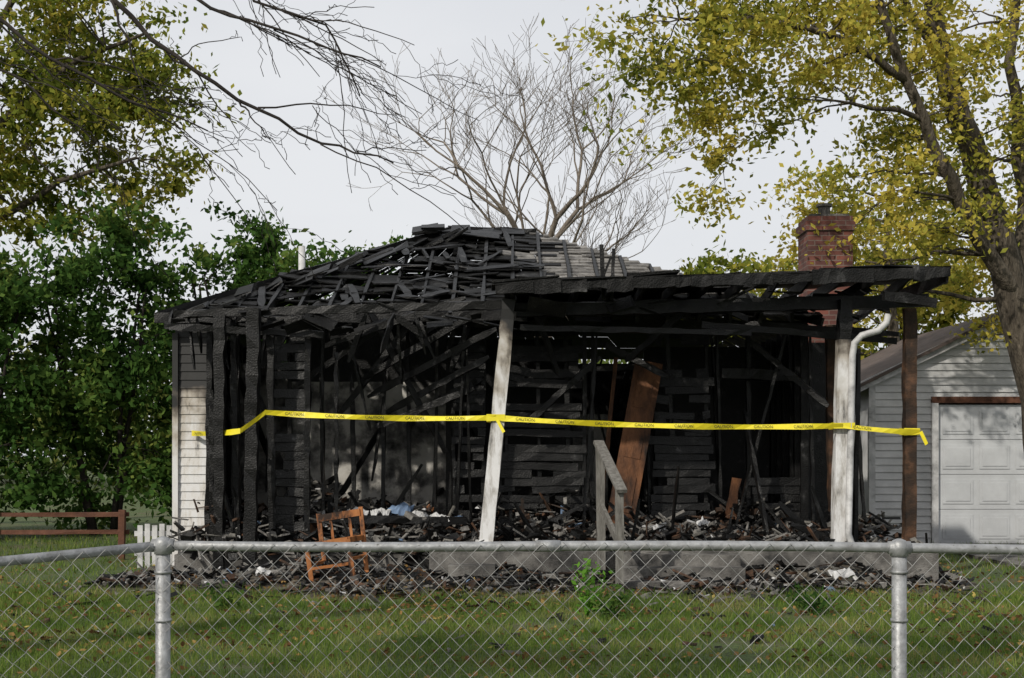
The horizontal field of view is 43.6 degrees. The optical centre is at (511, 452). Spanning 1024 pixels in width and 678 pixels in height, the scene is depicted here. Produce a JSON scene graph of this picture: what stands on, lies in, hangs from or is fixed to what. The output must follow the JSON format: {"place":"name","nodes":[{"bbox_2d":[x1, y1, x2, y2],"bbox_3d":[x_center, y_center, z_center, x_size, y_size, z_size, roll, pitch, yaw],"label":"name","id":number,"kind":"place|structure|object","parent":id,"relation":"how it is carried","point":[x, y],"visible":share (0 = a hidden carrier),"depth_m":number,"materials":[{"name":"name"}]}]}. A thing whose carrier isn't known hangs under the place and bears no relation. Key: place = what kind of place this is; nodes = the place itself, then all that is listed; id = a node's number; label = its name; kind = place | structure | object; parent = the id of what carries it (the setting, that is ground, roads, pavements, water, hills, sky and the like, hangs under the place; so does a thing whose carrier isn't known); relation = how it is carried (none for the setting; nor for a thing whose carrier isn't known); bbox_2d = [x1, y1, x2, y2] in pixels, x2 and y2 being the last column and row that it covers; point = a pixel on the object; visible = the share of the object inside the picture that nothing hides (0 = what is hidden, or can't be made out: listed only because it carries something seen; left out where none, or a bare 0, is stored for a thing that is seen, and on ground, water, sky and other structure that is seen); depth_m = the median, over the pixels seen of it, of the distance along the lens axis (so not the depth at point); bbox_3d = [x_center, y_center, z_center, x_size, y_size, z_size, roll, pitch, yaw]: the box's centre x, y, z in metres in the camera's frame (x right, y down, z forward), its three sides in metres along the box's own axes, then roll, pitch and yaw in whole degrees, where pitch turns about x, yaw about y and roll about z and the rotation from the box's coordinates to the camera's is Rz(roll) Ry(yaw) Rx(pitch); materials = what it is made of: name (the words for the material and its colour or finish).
{"place":"outdoors","nodes":[
{"label":"outdoors","id":0,"kind":"place"},
{"bbox_2d":[0,457,1023,677],"bbox_3d":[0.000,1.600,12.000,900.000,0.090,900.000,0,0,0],"label":"ground","id":1,"kind":"structure","parent":0,"point":[30,523],"depth_m":11.41,"materials":[{"name":"green plant"}]},
{"bbox_2d":[0,227,104,524],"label":"green shrub","id":2,"kind":"object","parent":1,"relation":"on","point":[14,296],"visible":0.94,"depth_m":23.60,"materials":[{"name":"green plant"}]},
{"bbox_2d":[0,510,128,559],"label":"wooden rail fence","id":3,"kind":"object","parent":1,"relation":"on","point":[121,531],"visible":0.9,"depth_m":19.02,"materials":[{"name":"brown wood"}]},
{"bbox_2d":[0,183,215,534],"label":"green shrub","id":4,"kind":"object","parent":1,"relation":"on","point":[107,372],"visible":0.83,"depth_m":24.36,"materials":[{"name":"green plant"}]},
{"bbox_2d":[0,0,244,256],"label":"olive leaved tree","id":5,"kind":"object","parent":1,"relation":"on","point":[30,109],"visible":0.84,"depth_m":25.80,"materials":[{"name":"green plant"}]},
{"bbox_2d":[134,524,171,567],"bbox_3d":[-4.740,1.290,17.625,0.920,0.620,0.050,0,0,0],"label":"white picket fence","id":6,"kind":"object","parent":1,"relation":"on","point":[147,533],"visible":0.21,"depth_m":17.60,"materials":[{"name":"white wood"}]},
{"bbox_2d":[172,330,206,565],"bbox_3d":[-4.312,-0.048,17.170,0.465,3.256,0.100,0,0,0],"label":"front corner siding","id":7,"kind":"object","parent":1,"relation":"on","point":[189,384],"visible":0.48,"depth_m":17.16,"materials":[{"name":"white wood"}]},
{"bbox_2d":[203,580,252,611],"bbox_3d":[-2.879,1.484,12.893,0.468,0.403,0.356,0,0,23],"label":"green weed","id":8,"kind":"object","parent":1,"relation":"on","point":[222,603],"visible":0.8,"depth_m":12.91,"materials":[{"name":"green plant"}]},
{"bbox_2d":[131,199,368,521],"bbox_3d":[-5.092,-1.620,26.012,5.194,7.344,4.600,0,0,-14],"label":"green shrub","id":9,"kind":"object","parent":1,"relation":"on","point":[261,267],"visible":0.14,"depth_m":25.66,"materials":[{"name":"green plant"}]},
{"bbox_2d":[0,0,524,289],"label":"overhanging tree","id":10,"kind":"object","parent":1,"relation":"on","point":[133,18],"visible":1,"depth_m":7.09,"materials":[{"name":"brown plant"}]},
{"bbox_2d":[309,229,411,303],"bbox_3d":[-3.341,-1.609,28.815,4.984,7.156,3.900,0,0,-18],"label":"green shrub","id":11,"kind":"object","parent":1,"relation":"on","point":[350,251],"depth_m":28.77,"materials":[{"name":"green plant"}]},
{"bbox_2d":[0,323,920,489],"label":"distant trees","id":12,"kind":"object","parent":1,"relation":"on","point":[147,405],"depth_m":59.26,"materials":[{"name":"green plant"}]},
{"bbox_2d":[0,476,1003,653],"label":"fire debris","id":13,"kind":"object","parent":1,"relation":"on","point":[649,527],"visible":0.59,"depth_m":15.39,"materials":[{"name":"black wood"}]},
{"bbox_2d":[305,507,368,580],"bbox_3d":[-2.075,1.074,15.053,0.707,0.866,0.585,0,0,14],"label":"wooden chair","id":14,"kind":"object","parent":13,"relation":"on","point":[348,514],"visible":0.76,"depth_m":15.19,"materials":[{"name":"brown wood"}]},
{"bbox_2d":[0,536,1023,677],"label":"chain link fence","id":15,"kind":"object","parent":1,"relation":"on","point":[163,548],"visible":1,"depth_m":5.28,"materials":[{"name":"metal"}]},
{"bbox_2d":[0,555,1023,677],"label":"fallen leaves","id":16,"kind":"object","parent":1,"relation":"on","point":[466,658],"visible":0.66,"depth_m":11.84,"materials":[{"name":"brown plant"}]},
{"bbox_2d":[319,13,739,318],"bbox_3d":[1.623,-5.293,36.479,9.239,14.040,12.390,0,0,35],"label":"bare tree","id":17,"kind":"object","parent":1,"relation":"on","point":[566,225],"visible":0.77,"depth_m":34.12,"materials":[{"name":"grey plant"}]},
{"bbox_2d":[174,539,938,581],"bbox_3d":[0.325,1.440,20.025,9.650,0.520,9.150,0,0,0],"label":"foundation","id":18,"kind":"object","parent":1,"relation":"on","point":[435,560],"visible":0.19,"depth_m":15.45,"materials":[{"name":"concrete"}]},
{"bbox_2d":[339,513,664,538],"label":"floor","id":19,"kind":"structure","parent":18,"relation":"on","point":[470,536],"depth_m":17.40,"materials":[{"name":"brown wood"}]},
{"bbox_2d":[240,363,607,516],"bbox_3d":[-1.400,-0.130,19.550,5.800,2.540,1.100,0,0,0],"label":"plaster partition","id":20,"kind":"object","parent":19,"relation":"on","point":[422,452],"visible":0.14,"depth_m":19.00,"materials":[{"name":"grey paint"}]},
{"bbox_2d":[291,331,768,519],"bbox_3d":[0.345,-0.330,18.762,7.216,2.940,1.299,0,0,-5],"label":"burnt partition","id":21,"kind":"object","parent":19,"relation":"on","point":[688,361],"visible":0.2,"depth_m":19.40,"materials":[{"name":"black wood"}]},
{"bbox_2d":[298,246,304,303],"bbox_3d":[-3.120,-2.430,19.000,0.095,1.260,0.100,0,0,0],"label":"vent pipe","id":22,"kind":"object","parent":21,"relation":"on","point":[301,259],"visible":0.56,"depth_m":18.96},
{"bbox_2d":[605,357,741,523],"bbox_3d":[2.157,-0.101,17.422,1.970,2.406,0.413,0,0,0],"label":"fallen door","id":23,"kind":"structure","parent":19,"relation":"on","point":[634,442],"depth_m":17.43,"materials":[{"name":"brown wood"}]},
{"bbox_2d":[179,323,827,531],"bbox_3d":[0.145,-0.275,20.875,9.270,2.950,7.250,0,0,0],"label":"wall framing","id":24,"kind":"object","parent":18,"relation":"on","point":[778,438],"depth_m":18.60,"materials":[{"name":"black wood"}]},
{"bbox_2d":[164,244,928,567],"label":"charred timbers","id":25,"kind":"object","parent":18,"relation":"on","point":[217,401],"visible":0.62,"depth_m":16.58,"materials":[{"name":"black wood"}]},
{"bbox_2d":[154,223,824,372],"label":"roof timbers","id":26,"kind":"object","parent":25,"relation":"on","point":[361,319],"visible":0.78,"depth_m":17.89,"materials":[{"name":"black wood"}]},
{"bbox_2d":[191,232,822,359],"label":"roof","id":27,"kind":"structure","parent":25,"relation":"on","point":[553,261],"depth_m":19.38,"materials":[{"name":"black wood"}]},
{"bbox_2d":[272,317,799,541],"bbox_3d":[0.368,-0.296,17.501,7.281,3.093,0.984,0,0,-11],"label":"charred siding","id":28,"kind":"object","parent":25,"relation":"attached to","point":[672,453],"visible":0.72,"depth_m":17.74,"materials":[{"name":"black wood"}]},
{"bbox_2d":[475,298,917,541],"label":"porch posts","id":29,"kind":"object","parent":18,"relation":"on","point":[837,350],"visible":0.87,"depth_m":15.87,"materials":[{"name":"white wood"}]},
{"bbox_2d":[192,410,927,445],"bbox_3d":[0.383,-0.308,16.032,9.500,0.442,1.131,0,0,6],"label":"caution tape","id":30,"kind":"object","parent":29,"relation":"attached to","point":[497,418],"visible":0.98,"depth_m":15.79,"materials":[{"name":"yellow plastic"}]},
{"bbox_2d":[845,313,890,541],"bbox_3d":[4.385,-0.284,15.755,0.553,2.849,0.154,0,0,0],"label":"downspout","id":31,"kind":"object","parent":29,"relation":"attached to","point":[879,329],"visible":0.93,"depth_m":15.75,"materials":[{"name":"white metal"}]},
{"bbox_2d":[569,558,614,616],"bbox_3d":[0.734,1.307,12.474,0.507,0.600,0.307,0,0,-32],"label":"green weed","id":32,"kind":"object","parent":1,"relation":"on","point":[588,603],"visible":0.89,"depth_m":12.47,"materials":[{"name":"green plant"}]},
{"bbox_2d":[448,553,750,590],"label":"porch steps","id":33,"kind":"structure","parent":1,"relation":"on","point":[652,567],"depth_m":15.00,"materials":[{"name":"concrete"}]},
{"bbox_2d":[593,440,626,591],"bbox_3d":[1.127,0.725,14.810,0.134,1.750,1.251,0,0,-8],"label":"stair handrail","id":34,"kind":"object","parent":1,"relation":"on","point":[604,460],"visible":0.81,"depth_m":14.83,"materials":[{"name":"grey wood"}]},
{"bbox_2d":[591,580,634,620],"bbox_3d":[0.969,1.468,12.331,0.403,0.480,0.417,0,0,0],"label":"green weed","id":35,"kind":"object","parent":1,"relation":"on","point":[614,601],"visible":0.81,"depth_m":12.29,"materials":[{"name":"green plant"}]},
{"bbox_2d":[673,235,772,345],"bbox_3d":[5.054,-1.798,31.897,6.227,7.239,4.960,0,0,0],"label":"green shrub","id":36,"kind":"object","parent":1,"relation":"on","point":[704,266],"visible":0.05,"depth_m":31.51,"materials":[{"name":"green plant"}]},
{"bbox_2d":[536,0,1023,450],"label":"maple tree","id":37,"kind":"object","parent":1,"relation":"on","point":[986,221],"visible":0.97,"depth_m":19.43,"materials":[{"name":"yellow plant"}]},
{"bbox_2d":[785,580,843,615],"bbox_3d":[3.001,1.463,12.604,0.564,0.393,0.447,0,0,0],"label":"green weed","id":38,"kind":"object","parent":1,"relation":"on","point":[805,605],"visible":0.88,"depth_m":12.62,"materials":[{"name":"green plant"}]},
{"bbox_2d":[796,216,854,341],"bbox_3d":[4.800,-0.985,19.625,0.740,5.170,0.710,0,0,0],"label":"chimney","id":39,"kind":"object","parent":1,"relation":"on","point":[811,240],"visible":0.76,"depth_m":19.30,"materials":[{"name":"red brick"}]},
{"bbox_2d":[801,203,848,220],"bbox_3d":[4.800,-3.686,19.625,0.600,0.228,0.550,0,0,0],"label":"chimney cap","id":40,"kind":"object","parent":39,"relation":"on","point":[823,209],"visible":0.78,"depth_m":19.51,"materials":[{"name":"grey concrete"}]},
{"bbox_2d":[738,122,988,359],"bbox_3d":[8.306,-2.950,30.278,6.412,9.333,5.799,0,0,15],"label":"maple tree","id":41,"kind":"object","parent":1,"relation":"on","point":[790,263],"visible":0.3,"depth_m":29.57,"materials":[{"name":"yellow plant"}]},
{"bbox_2d":[853,246,991,357],"bbox_3d":[10.100,-1.669,33.038,5.903,7.680,5.383,0,0,0],"label":"green shrub","id":42,"kind":"object","parent":1,"relation":"on","point":[943,323],"visible":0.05,"depth_m":32.38,"materials":[{"name":"green plant"}]},
{"bbox_2d":[853,312,1023,542],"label":"garage","id":43,"kind":"structure","parent":1,"relation":"on","point":[970,470],"depth_m":21.99,"materials":[{"name":"white plastic"}]},
{"bbox_2d":[939,405,1023,542],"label":"garage door","id":44,"kind":"structure","parent":43,"relation":"in","point":[974,508],"depth_m":21.99,"materials":[{"name":"paint"}]},
{"bbox_2d":[0,0,1023,456],"label":"sky","id":45,"kind":"structure","parent":0,"point":[319,198],"materials":[{"name":"white"}]},
{"bbox_2d":[171,264,951,339],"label":"porch roof","id":46,"kind":"structure","parent":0,"point":[925,278],"depth_m":15.49,"materials":[{"name":"black wood"}]},
{"bbox_2d":[946,543,1023,568],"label":"driveway","id":47,"kind":"structure","parent":0,"point":[1011,558],"depth_m":18.97,"materials":[{"name":"concrete"}]}
]}

